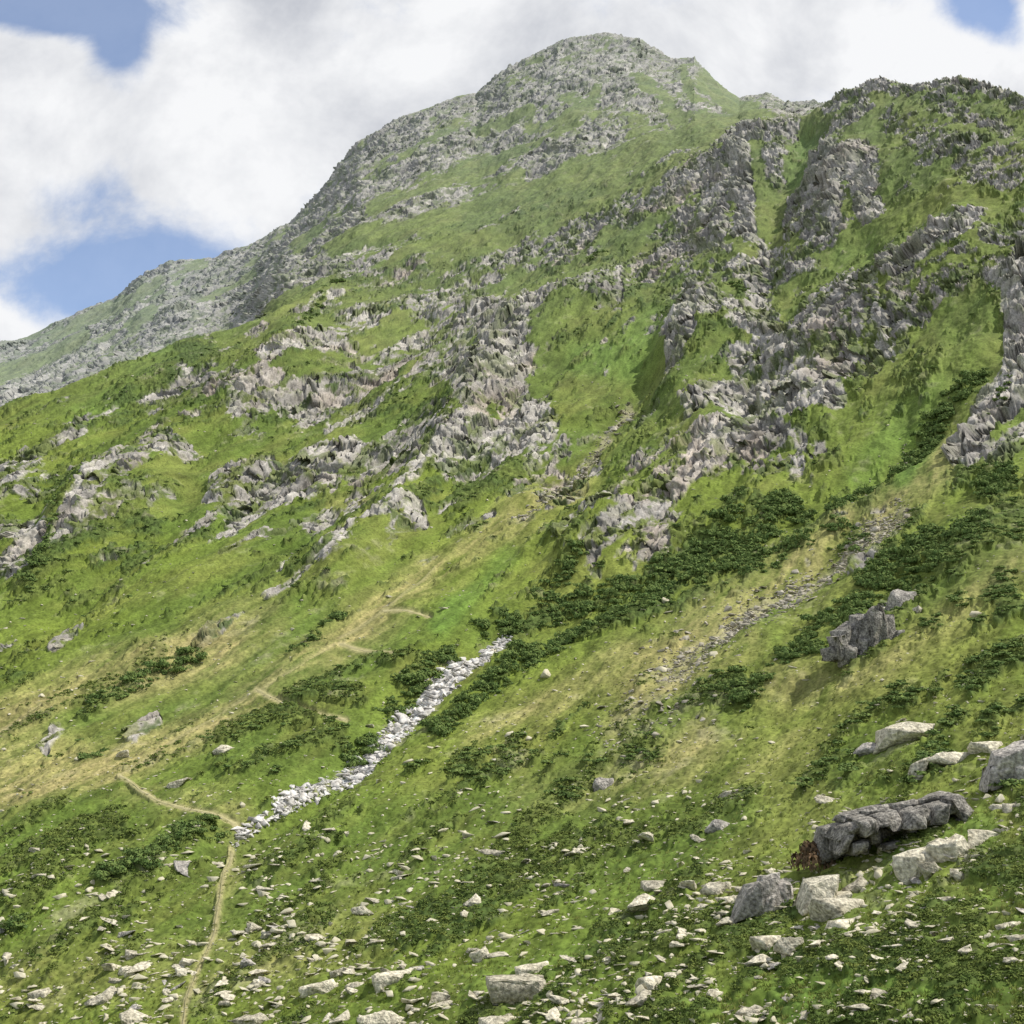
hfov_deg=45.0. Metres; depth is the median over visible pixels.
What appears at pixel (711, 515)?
alpine shrub
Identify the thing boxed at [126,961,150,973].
boulder
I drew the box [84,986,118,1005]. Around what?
boulder
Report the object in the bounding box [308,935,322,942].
boulder
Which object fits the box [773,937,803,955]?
boulder
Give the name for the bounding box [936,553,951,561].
alpine shrub
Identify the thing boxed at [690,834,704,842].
boulder
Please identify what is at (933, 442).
alpine shrub
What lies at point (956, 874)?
boulder
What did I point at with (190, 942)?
boulder
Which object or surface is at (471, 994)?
boulder
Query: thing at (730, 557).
alpine shrub
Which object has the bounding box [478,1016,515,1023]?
boulder
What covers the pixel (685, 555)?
alpine shrub
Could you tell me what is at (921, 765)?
boulder
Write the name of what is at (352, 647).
footpath
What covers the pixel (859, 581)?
alpine shrub
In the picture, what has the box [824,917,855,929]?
boulder
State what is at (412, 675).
alpine shrub
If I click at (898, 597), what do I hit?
boulder
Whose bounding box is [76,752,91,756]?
alpine shrub
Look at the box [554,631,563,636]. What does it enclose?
alpine shrub
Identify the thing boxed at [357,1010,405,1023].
boulder
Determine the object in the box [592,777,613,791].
boulder
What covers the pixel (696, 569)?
alpine shrub
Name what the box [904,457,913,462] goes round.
alpine shrub
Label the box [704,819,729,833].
boulder
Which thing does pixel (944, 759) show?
boulder
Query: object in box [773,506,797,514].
alpine shrub
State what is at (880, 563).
alpine shrub
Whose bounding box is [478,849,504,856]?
boulder
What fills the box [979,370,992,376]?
alpine shrub
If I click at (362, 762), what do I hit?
alpine shrub
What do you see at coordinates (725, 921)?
boulder
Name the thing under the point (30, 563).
alpine shrub
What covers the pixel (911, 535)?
alpine shrub
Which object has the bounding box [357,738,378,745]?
alpine shrub
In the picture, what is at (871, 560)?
alpine shrub
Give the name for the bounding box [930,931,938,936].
boulder
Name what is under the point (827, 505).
alpine shrub
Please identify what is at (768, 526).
alpine shrub
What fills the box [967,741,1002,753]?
boulder
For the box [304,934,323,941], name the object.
boulder
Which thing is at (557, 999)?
boulder
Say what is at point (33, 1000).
boulder
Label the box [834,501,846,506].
alpine shrub
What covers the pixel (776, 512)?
alpine shrub
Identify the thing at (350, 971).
boulder
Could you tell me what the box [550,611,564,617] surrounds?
alpine shrub
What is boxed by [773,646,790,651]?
alpine shrub
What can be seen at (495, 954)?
boulder
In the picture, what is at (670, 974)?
boulder
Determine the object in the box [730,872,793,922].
boulder
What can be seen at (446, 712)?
alpine shrub
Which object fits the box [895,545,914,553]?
alpine shrub
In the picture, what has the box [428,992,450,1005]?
boulder
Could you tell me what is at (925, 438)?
alpine shrub
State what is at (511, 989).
boulder
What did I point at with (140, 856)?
alpine shrub
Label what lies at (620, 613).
alpine shrub
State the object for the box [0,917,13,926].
alpine shrub
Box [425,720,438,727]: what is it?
alpine shrub
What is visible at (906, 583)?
alpine shrub
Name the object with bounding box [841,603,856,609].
alpine shrub
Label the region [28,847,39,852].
boulder
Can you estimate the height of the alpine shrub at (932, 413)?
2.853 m
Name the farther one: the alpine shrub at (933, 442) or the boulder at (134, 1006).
the alpine shrub at (933, 442)
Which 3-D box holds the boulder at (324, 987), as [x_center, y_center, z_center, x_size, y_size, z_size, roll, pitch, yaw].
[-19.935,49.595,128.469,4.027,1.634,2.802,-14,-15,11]
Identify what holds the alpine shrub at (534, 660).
on the mountain terrain
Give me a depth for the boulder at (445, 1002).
113.25 m
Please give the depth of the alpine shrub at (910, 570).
226.03 m
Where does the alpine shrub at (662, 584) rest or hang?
on the mountain terrain
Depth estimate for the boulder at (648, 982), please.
96.00 m
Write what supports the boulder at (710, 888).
on the mountain terrain
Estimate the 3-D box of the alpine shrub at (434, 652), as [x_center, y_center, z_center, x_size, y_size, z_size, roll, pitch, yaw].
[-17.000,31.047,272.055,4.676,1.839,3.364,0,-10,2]
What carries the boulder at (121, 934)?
on the mountain terrain
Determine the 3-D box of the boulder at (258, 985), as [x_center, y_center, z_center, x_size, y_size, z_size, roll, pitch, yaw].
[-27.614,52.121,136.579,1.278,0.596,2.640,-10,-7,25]
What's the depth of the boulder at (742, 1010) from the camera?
83.95 m
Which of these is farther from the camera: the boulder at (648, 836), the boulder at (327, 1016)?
the boulder at (648, 836)
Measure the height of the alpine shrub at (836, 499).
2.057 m
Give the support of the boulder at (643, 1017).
on the mountain terrain
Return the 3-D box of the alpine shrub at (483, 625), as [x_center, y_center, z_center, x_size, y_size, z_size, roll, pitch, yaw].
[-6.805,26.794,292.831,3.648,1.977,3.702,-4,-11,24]
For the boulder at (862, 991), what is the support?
on the mountain terrain
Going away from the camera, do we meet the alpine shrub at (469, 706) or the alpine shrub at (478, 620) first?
the alpine shrub at (469, 706)
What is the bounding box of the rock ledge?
[813,791,973,864]
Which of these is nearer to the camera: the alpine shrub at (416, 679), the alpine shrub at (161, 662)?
the alpine shrub at (416, 679)
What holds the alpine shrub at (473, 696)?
on the mountain terrain
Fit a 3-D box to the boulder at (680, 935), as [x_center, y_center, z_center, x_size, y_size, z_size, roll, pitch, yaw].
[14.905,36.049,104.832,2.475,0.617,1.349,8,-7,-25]
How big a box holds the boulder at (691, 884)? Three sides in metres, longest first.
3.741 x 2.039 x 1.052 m
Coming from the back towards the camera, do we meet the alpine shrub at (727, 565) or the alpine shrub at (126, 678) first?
the alpine shrub at (727, 565)
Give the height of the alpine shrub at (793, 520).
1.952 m
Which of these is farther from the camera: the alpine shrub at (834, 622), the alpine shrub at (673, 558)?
the alpine shrub at (673, 558)
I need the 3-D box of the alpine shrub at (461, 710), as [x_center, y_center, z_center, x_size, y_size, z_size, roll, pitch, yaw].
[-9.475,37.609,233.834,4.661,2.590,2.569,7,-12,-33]
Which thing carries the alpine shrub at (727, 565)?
on the mountain terrain
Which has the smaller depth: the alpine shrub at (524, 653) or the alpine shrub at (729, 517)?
the alpine shrub at (524, 653)
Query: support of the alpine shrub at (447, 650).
on the mountain terrain
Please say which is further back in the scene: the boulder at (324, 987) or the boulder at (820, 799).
the boulder at (820, 799)
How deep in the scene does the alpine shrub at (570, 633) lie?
267.63 m
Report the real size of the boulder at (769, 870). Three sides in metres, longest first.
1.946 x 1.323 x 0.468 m
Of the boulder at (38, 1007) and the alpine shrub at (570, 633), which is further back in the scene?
the alpine shrub at (570, 633)
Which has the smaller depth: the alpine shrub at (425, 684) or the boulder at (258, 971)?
the boulder at (258, 971)
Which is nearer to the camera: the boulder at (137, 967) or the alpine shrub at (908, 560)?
the boulder at (137, 967)
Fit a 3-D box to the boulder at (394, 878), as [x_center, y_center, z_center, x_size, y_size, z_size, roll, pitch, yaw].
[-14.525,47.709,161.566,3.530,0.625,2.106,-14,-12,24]
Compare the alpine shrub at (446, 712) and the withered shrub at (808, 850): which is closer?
the withered shrub at (808, 850)
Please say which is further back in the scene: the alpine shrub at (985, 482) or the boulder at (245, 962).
the alpine shrub at (985, 482)
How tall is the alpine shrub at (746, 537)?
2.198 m
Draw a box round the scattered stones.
[0,350,1023,1023]
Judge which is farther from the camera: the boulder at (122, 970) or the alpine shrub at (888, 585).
the alpine shrub at (888, 585)
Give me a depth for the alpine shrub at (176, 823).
187.52 m
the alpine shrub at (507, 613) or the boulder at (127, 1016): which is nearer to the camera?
the boulder at (127, 1016)
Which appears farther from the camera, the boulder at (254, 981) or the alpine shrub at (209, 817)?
the alpine shrub at (209, 817)
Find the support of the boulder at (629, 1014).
on the mountain terrain
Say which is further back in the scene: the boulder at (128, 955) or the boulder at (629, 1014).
the boulder at (128, 955)
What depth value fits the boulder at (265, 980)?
136.97 m
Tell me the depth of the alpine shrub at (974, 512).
239.56 m
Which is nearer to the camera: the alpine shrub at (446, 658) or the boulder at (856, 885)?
the boulder at (856, 885)
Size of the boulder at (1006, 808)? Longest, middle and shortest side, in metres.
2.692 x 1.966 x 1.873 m
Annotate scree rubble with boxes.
[511,402,916,766]
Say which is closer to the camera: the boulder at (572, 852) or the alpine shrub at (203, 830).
the boulder at (572, 852)
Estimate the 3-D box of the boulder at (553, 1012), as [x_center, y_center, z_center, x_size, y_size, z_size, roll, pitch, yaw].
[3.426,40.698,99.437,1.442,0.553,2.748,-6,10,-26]
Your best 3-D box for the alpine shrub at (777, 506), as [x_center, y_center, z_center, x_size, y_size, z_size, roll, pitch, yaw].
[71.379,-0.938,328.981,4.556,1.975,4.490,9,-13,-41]
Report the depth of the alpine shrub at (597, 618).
270.91 m
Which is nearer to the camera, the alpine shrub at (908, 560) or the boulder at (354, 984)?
the boulder at (354, 984)
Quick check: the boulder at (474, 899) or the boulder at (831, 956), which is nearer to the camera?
the boulder at (831, 956)
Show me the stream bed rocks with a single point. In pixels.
(446, 683)
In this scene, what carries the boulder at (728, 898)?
on the mountain terrain
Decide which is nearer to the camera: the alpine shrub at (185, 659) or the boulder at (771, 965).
the boulder at (771, 965)
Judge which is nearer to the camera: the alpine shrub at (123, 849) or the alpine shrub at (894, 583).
the alpine shrub at (123, 849)
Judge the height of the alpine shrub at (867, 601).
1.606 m
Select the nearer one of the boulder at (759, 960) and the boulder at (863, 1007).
the boulder at (863, 1007)
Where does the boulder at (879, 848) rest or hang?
on the mountain terrain
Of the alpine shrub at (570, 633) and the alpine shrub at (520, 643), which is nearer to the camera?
the alpine shrub at (520, 643)
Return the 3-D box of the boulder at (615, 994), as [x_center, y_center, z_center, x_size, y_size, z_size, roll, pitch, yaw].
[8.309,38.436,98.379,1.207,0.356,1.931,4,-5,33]
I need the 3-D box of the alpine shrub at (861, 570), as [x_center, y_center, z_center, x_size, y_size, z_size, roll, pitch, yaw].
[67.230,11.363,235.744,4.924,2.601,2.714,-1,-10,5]
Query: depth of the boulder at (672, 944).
102.91 m
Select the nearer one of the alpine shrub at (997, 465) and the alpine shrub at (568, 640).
the alpine shrub at (568, 640)
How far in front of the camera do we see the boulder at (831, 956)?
86.77 m
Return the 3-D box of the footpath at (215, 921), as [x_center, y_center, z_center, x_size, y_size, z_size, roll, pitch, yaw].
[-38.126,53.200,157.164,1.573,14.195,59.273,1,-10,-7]
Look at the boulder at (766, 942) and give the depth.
95.53 m
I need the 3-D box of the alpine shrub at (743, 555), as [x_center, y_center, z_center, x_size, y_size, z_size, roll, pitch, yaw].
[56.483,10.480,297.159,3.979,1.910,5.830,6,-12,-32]
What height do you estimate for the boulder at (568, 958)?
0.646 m
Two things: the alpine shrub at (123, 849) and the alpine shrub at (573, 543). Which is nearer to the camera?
the alpine shrub at (123, 849)
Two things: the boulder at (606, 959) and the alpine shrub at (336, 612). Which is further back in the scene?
the alpine shrub at (336, 612)
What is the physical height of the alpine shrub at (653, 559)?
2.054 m
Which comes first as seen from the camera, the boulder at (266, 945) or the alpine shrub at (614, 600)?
the boulder at (266, 945)
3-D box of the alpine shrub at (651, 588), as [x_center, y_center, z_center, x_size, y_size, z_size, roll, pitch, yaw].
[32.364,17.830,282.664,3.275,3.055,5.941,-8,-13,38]
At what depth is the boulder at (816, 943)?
90.59 m
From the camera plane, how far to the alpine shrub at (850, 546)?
270.10 m
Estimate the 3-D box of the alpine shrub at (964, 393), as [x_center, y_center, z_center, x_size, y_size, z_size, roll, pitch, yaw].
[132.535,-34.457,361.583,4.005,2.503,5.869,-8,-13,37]
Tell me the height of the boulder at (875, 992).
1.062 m
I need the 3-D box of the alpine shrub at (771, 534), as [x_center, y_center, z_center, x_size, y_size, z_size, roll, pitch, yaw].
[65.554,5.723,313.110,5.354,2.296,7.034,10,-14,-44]
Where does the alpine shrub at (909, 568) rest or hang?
on the mountain terrain
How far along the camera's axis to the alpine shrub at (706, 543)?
318.91 m
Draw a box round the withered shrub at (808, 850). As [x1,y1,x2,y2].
[788,840,835,875]
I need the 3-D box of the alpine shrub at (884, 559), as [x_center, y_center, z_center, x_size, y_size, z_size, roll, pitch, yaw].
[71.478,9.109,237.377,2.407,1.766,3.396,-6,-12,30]
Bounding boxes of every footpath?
[119,775,237,826]
[182,851,232,1023]
[257,689,345,720]
[340,644,392,652]
[383,609,430,617]
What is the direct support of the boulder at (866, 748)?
on the mountain terrain
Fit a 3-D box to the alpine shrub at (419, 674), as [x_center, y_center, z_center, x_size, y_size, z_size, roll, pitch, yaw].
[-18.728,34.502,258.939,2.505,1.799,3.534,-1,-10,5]
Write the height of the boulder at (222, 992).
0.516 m
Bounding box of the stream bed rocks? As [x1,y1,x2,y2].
[229,634,512,850]
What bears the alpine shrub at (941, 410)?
on the mountain terrain
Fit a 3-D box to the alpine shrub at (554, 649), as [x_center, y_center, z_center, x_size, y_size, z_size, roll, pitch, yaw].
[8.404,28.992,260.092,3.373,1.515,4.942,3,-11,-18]
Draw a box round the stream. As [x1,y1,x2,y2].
[342,643,501,782]
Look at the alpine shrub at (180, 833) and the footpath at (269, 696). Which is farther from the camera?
the footpath at (269, 696)
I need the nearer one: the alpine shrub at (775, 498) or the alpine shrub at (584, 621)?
the alpine shrub at (584, 621)
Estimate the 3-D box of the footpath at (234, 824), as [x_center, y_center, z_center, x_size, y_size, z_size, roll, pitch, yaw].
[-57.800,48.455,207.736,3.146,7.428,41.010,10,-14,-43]
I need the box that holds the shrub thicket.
[0,209,1023,928]
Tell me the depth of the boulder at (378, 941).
136.94 m
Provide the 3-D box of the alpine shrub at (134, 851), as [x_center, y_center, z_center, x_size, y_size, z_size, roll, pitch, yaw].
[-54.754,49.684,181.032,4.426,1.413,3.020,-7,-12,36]
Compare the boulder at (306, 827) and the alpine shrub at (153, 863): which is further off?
the boulder at (306, 827)
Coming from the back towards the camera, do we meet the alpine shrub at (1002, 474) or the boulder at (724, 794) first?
the alpine shrub at (1002, 474)
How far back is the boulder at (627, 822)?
155.23 m
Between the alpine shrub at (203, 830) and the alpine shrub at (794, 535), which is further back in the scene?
the alpine shrub at (794, 535)
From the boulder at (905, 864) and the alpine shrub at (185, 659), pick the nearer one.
the boulder at (905, 864)
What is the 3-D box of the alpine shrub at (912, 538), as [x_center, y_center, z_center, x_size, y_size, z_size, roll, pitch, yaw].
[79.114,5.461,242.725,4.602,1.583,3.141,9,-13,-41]
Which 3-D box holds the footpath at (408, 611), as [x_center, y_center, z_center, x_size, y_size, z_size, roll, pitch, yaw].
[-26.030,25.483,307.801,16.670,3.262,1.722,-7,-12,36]
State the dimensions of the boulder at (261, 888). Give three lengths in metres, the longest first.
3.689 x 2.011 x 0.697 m
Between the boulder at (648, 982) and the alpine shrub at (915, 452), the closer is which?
the boulder at (648, 982)
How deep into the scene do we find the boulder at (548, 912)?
130.62 m
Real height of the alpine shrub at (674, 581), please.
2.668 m
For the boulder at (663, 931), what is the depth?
108.01 m
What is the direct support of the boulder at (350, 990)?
on the mountain terrain
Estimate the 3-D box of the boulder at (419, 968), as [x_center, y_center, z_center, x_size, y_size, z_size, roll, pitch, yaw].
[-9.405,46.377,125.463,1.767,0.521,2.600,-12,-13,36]
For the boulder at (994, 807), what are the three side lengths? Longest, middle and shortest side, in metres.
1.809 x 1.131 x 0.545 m
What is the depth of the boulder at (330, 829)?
179.66 m
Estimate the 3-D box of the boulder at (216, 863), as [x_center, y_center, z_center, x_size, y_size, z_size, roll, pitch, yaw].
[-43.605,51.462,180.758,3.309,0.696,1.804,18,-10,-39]
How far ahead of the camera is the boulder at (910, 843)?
106.22 m
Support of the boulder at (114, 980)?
on the mountain terrain
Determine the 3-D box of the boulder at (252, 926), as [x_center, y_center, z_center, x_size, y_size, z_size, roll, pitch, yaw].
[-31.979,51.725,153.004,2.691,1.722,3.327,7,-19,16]
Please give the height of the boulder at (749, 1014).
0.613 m
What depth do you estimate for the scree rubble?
255.51 m
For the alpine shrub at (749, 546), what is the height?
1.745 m
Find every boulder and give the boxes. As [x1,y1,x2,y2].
[2,952,11,957]
[3,956,8,965]
[27,987,51,998]
[27,999,40,1002]
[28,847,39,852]
[31,873,45,878]
[32,1005,44,1010]
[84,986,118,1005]
[98,894,105,900]
[100,916,117,925]
[101,946,114,951]
[101,963,120,970]
[105,892,116,898]
[108,978,120,982]
[116,750,128,756]
[117,930,135,937]
[118,966,131,974]
[119,1008,151,1023]
[125,950,137,959]
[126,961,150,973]
[130,1004,140,1009]
[161,996,177,1002]
[166,777,191,787]
[169,981,184,990]
[171,964,185,968]
[173,860,189,876]
[174,966,196,976]
[179,958,195,965]
[186,940,196,944]
[212,745,232,754]
[212,861,223,865]
[213,990,231,995]
[214,979,229,986]
[218,1001,230,1005]
[220,994,235,1000]
[230,930,245,934]
[231,1012,269,1023]
[240,864,260,868]
[240,957,255,967]
[246,922,262,932]
[248,969,270,974]
[249,979,259,984]
[254,981,265,988]
[256,886,273,891]
[258,976,270,982]
[259,942,276,947]
[260,931,271,938]
[298,979,337,997]
[302,821,310,830]
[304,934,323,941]
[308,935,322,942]
[322,828,334,831]
[322,1013,333,1021]
[328,1009,349,1023]
[330,967,345,977]
[342,968,354,974]
[345,941,357,945]
[345,986,357,994]
[349,982,363,987]
[351,906,373,914]
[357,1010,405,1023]
[366,898,378,902]
[366,940,384,944]
[371,967,418,993]
[390,873,413,880]
[393,869,403,875]
[407,998,423,1002]
[409,965,423,970]
[410,1007,419,1011]
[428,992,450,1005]
[436,1000,452,1006]
[460,910,467,917]
[463,893,480,906]
[466,948,478,953]
[468,990,477,1000]
[469,946,488,962]
[473,991,484,996]
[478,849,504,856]
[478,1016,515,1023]
[485,973,545,1005]
[487,952,508,957]
[514,961,548,974]
[540,909,558,915]
[545,1007,559,1020]
[548,994,567,1003]
[554,883,569,886]
[559,955,576,961]
[562,845,602,855]
[570,1018,595,1023]
[587,1001,601,1007]
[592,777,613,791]
[592,958,610,963]
[604,992,619,996]
[608,908,619,914]
[623,819,633,824]
[625,989,651,1006]
[625,1012,635,1019]
[627,893,654,911]
[635,975,662,989]
[635,1016,649,1019]
[637,832,653,841]
[640,880,666,891]
[651,929,670,934]
[654,955,665,961]
[664,972,676,977]
[669,941,683,947]
[676,933,686,938]
[677,880,696,890]
[677,927,685,933]
[686,983,706,988]
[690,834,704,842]
[700,881,730,895]
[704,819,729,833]
[706,989,722,997]
[707,950,723,953]
[713,911,728,915]
[715,895,736,901]
[716,917,736,926]
[717,789,737,797]
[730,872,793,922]
[733,1014,744,1022]
[735,1005,762,1015]
[744,954,772,965]
[745,1013,756,1016]
[749,935,780,950]
[757,1013,764,1020]
[765,868,775,873]
[767,962,780,969]
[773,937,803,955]
[774,906,791,910]
[791,925,802,928]
[792,874,852,915]
[799,1010,809,1019]
[807,898,864,921]
[808,939,820,947]
[814,794,834,803]
[816,954,837,959]
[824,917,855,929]
[834,960,843,967]
[842,875,867,893]
[845,1003,869,1010]
[853,742,875,756]
[853,990,869,993]
[870,988,887,998]
[871,910,880,914]
[871,954,883,959]
[873,721,934,753]
[877,846,890,852]
[882,944,901,947]
[884,589,916,610]
[891,847,935,884]
[895,962,907,972]
[898,841,917,845]
[902,1012,913,1017]
[904,919,919,928]
[908,757,929,779]
[909,877,921,884]
[912,605,922,612]
[918,862,941,879]
[925,833,969,862]
[927,752,969,766]
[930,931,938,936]
[931,896,953,900]
[936,937,952,942]
[950,868,963,881]
[958,944,971,954]
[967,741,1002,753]
[967,829,998,848]
[979,740,1023,792]
[988,804,1001,810]
[992,828,1008,832]
[995,921,1015,929]
[1002,803,1015,812]
[1003,957,1018,962]
[1006,935,1023,941]
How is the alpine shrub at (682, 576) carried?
on the mountain terrain
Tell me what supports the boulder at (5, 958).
on the mountain terrain
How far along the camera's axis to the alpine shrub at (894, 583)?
221.70 m
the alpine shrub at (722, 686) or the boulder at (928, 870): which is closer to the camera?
the boulder at (928, 870)
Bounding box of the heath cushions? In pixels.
[0,623,1023,1023]
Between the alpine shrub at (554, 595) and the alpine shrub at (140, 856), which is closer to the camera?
the alpine shrub at (140, 856)
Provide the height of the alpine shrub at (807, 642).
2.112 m
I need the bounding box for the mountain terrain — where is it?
[0,32,1023,1023]
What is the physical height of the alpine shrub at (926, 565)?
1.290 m
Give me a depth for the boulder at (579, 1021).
96.17 m
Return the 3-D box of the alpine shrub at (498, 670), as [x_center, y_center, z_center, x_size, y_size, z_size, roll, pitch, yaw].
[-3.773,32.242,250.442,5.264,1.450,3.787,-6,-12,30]
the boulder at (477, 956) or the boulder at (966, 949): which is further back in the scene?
the boulder at (477, 956)
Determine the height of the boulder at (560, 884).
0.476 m
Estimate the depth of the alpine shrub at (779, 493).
339.06 m
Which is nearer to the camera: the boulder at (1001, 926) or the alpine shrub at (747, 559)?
the boulder at (1001, 926)
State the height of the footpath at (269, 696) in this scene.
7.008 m
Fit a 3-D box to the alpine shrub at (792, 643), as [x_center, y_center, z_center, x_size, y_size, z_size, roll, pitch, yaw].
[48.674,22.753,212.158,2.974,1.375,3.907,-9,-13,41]
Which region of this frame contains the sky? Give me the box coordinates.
[0,0,1023,340]
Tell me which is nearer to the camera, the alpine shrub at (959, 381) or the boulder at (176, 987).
the boulder at (176, 987)
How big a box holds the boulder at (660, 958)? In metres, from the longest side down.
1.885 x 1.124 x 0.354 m
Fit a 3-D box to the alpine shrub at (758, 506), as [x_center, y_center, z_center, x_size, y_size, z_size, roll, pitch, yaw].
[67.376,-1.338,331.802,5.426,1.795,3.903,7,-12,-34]
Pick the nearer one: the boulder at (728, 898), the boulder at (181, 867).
the boulder at (728, 898)
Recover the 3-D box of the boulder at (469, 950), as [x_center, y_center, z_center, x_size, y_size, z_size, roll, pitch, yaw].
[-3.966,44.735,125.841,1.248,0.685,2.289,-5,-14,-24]
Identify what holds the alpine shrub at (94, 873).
on the mountain terrain
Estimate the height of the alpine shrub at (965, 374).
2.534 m
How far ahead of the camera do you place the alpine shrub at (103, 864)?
176.60 m
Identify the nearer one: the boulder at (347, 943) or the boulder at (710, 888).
the boulder at (710, 888)
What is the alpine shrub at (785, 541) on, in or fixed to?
on the mountain terrain
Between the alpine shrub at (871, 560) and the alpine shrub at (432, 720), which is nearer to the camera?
the alpine shrub at (432, 720)
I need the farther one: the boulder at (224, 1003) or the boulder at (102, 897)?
the boulder at (102, 897)
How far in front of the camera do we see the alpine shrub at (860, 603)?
217.10 m
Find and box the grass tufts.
[0,622,1023,1023]
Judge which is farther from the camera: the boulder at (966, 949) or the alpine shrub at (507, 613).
the alpine shrub at (507, 613)
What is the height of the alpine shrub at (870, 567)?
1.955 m
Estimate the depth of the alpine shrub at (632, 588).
306.42 m
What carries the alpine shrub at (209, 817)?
on the mountain terrain
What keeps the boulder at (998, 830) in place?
on the mountain terrain
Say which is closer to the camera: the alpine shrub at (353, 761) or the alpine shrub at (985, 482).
the alpine shrub at (353, 761)
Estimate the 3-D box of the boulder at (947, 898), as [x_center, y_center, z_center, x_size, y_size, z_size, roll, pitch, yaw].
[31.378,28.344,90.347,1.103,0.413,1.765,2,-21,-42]
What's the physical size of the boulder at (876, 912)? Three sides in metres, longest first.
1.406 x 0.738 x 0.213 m
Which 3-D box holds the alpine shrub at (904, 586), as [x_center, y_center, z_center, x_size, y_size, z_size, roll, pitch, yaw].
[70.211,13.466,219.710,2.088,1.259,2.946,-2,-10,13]
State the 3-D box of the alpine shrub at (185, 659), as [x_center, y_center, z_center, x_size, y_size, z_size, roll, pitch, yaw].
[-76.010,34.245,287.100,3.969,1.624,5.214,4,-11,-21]
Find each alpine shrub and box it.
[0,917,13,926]
[11,912,29,919]
[19,572,35,578]
[22,559,37,565]
[33,555,50,561]
[38,541,51,548]
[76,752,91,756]
[88,868,106,876]
[95,859,114,868]
[108,868,127,874]
[119,675,138,680]
[120,858,139,865]
[121,847,135,853]
[122,847,149,856]
[124,671,144,675]
[127,852,149,864]
[140,858,163,868]
[141,658,170,667]
[151,844,169,850]
[161,832,175,840]
[168,664,192,671]
[171,819,184,828]
[174,646,194,653]
[174,827,186,837]
[175,655,192,662]
[193,827,208,832]
[195,650,207,658]
[195,813,219,819]
[216,830,231,836]
[330,611,342,617]
[348,758,367,765]
[348,758,369,765]
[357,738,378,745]
[362,745,389,753]
[372,706,392,711]
[389,672,416,678]
[409,676,423,681]
[415,681,432,687]
[417,672,428,680]
[417,715,441,726]
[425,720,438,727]
[426,649,444,655]
[432,724,452,734]
[436,655,453,660]
[439,647,454,653]
[441,644,455,647]
[441,710,451,714]
[441,715,457,718]
[451,705,471,714]
[452,702,466,708]
[453,692,467,700]
[462,693,489,701]
[467,703,477,709]
[468,617,489,622]
[475,621,489,628]
[483,667,503,673]
[497,620,511,625]
[499,649,518,658]
[499,659,518,671]
[500,626,511,634]
[501,610,519,616]
[505,615,514,620]
[505,640,527,646]
[521,649,533,657]
[526,652,539,658]
[530,585,543,590]
[530,656,539,662]
[544,647,562,652]
[548,592,559,598]
[548,639,561,644]
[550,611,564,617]
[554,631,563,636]
[561,558,578,566]
[563,600,583,607]
[564,637,573,643]
[565,630,574,638]
[566,591,575,597]
[567,540,584,546]
[577,605,594,610]
[579,618,591,624]
[594,614,604,620]
[595,604,606,610]
[602,587,620,597]
[602,615,615,620]
[607,598,623,603]
[613,584,623,589]
[614,573,640,580]
[615,609,630,615]
[625,593,636,600]
[626,584,643,590]
[643,584,661,592]
[648,555,663,562]
[655,582,669,587]
[660,590,668,597]
[665,556,680,562]
[667,579,679,585]
[674,574,689,579]
[675,550,691,559]
[683,547,702,552]
[688,537,716,547]
[690,567,704,573]
[701,541,712,548]
[704,509,724,518]
[709,507,727,518]
[716,682,729,690]
[722,534,735,538]
[722,559,740,571]
[723,513,743,521]
[727,679,745,683]
[728,554,741,561]
[728,694,748,702]
[729,686,747,695]
[735,552,752,558]
[737,563,752,574]
[739,556,752,563]
[739,689,751,699]
[740,531,755,540]
[742,544,759,548]
[750,673,772,679]
[753,504,770,508]
[759,505,774,511]
[759,523,777,530]
[760,530,785,537]
[768,494,788,503]
[769,508,782,514]
[771,488,791,495]
[772,504,788,508]
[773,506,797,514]
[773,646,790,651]
[777,537,799,546]
[777,650,788,656]
[785,516,803,523]
[787,640,799,646]
[789,653,801,657]
[790,532,807,540]
[794,635,808,641]
[798,637,813,647]
[799,612,819,620]
[808,645,827,653]
[817,609,830,615]
[823,501,834,510]
[824,521,838,527]
[825,616,840,622]
[829,513,838,518]
[829,620,842,626]
[832,496,845,503]
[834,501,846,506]
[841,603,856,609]
[841,609,851,616]
[848,544,859,550]
[851,591,872,597]
[851,599,871,607]
[852,565,869,576]
[856,577,863,585]
[857,484,879,491]
[859,600,873,606]
[862,571,870,578]
[862,579,876,585]
[864,557,876,563]
[864,581,889,588]
[865,560,885,565]
[866,562,894,571]
[869,581,887,588]
[876,572,894,581]
[877,555,889,561]
[888,465,907,472]
[890,578,915,588]
[892,560,900,565]
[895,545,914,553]
[899,581,913,586]
[900,555,921,563]
[901,584,911,589]
[902,532,916,539]
[903,566,921,572]
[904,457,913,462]
[905,536,917,542]
[907,565,924,570]
[908,446,934,456]
[919,562,936,568]
[919,567,931,572]
[920,409,941,418]
[921,436,941,441]
[922,439,940,448]
[923,425,938,431]
[930,549,942,555]
[933,427,948,432]
[935,406,951,415]
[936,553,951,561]
[939,389,947,395]
[941,526,957,538]
[952,375,973,384]
[956,527,975,534]
[957,390,970,397]
[961,371,972,379]
[965,509,983,515]
[969,478,987,487]
[976,477,990,486]
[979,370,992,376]
[981,486,996,492]
[982,470,1004,479]
[993,461,1007,468]
[995,466,1018,471]
[997,471,1016,479]
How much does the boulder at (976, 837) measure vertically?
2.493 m
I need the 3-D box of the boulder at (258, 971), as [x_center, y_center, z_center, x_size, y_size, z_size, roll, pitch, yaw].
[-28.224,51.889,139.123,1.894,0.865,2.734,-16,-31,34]

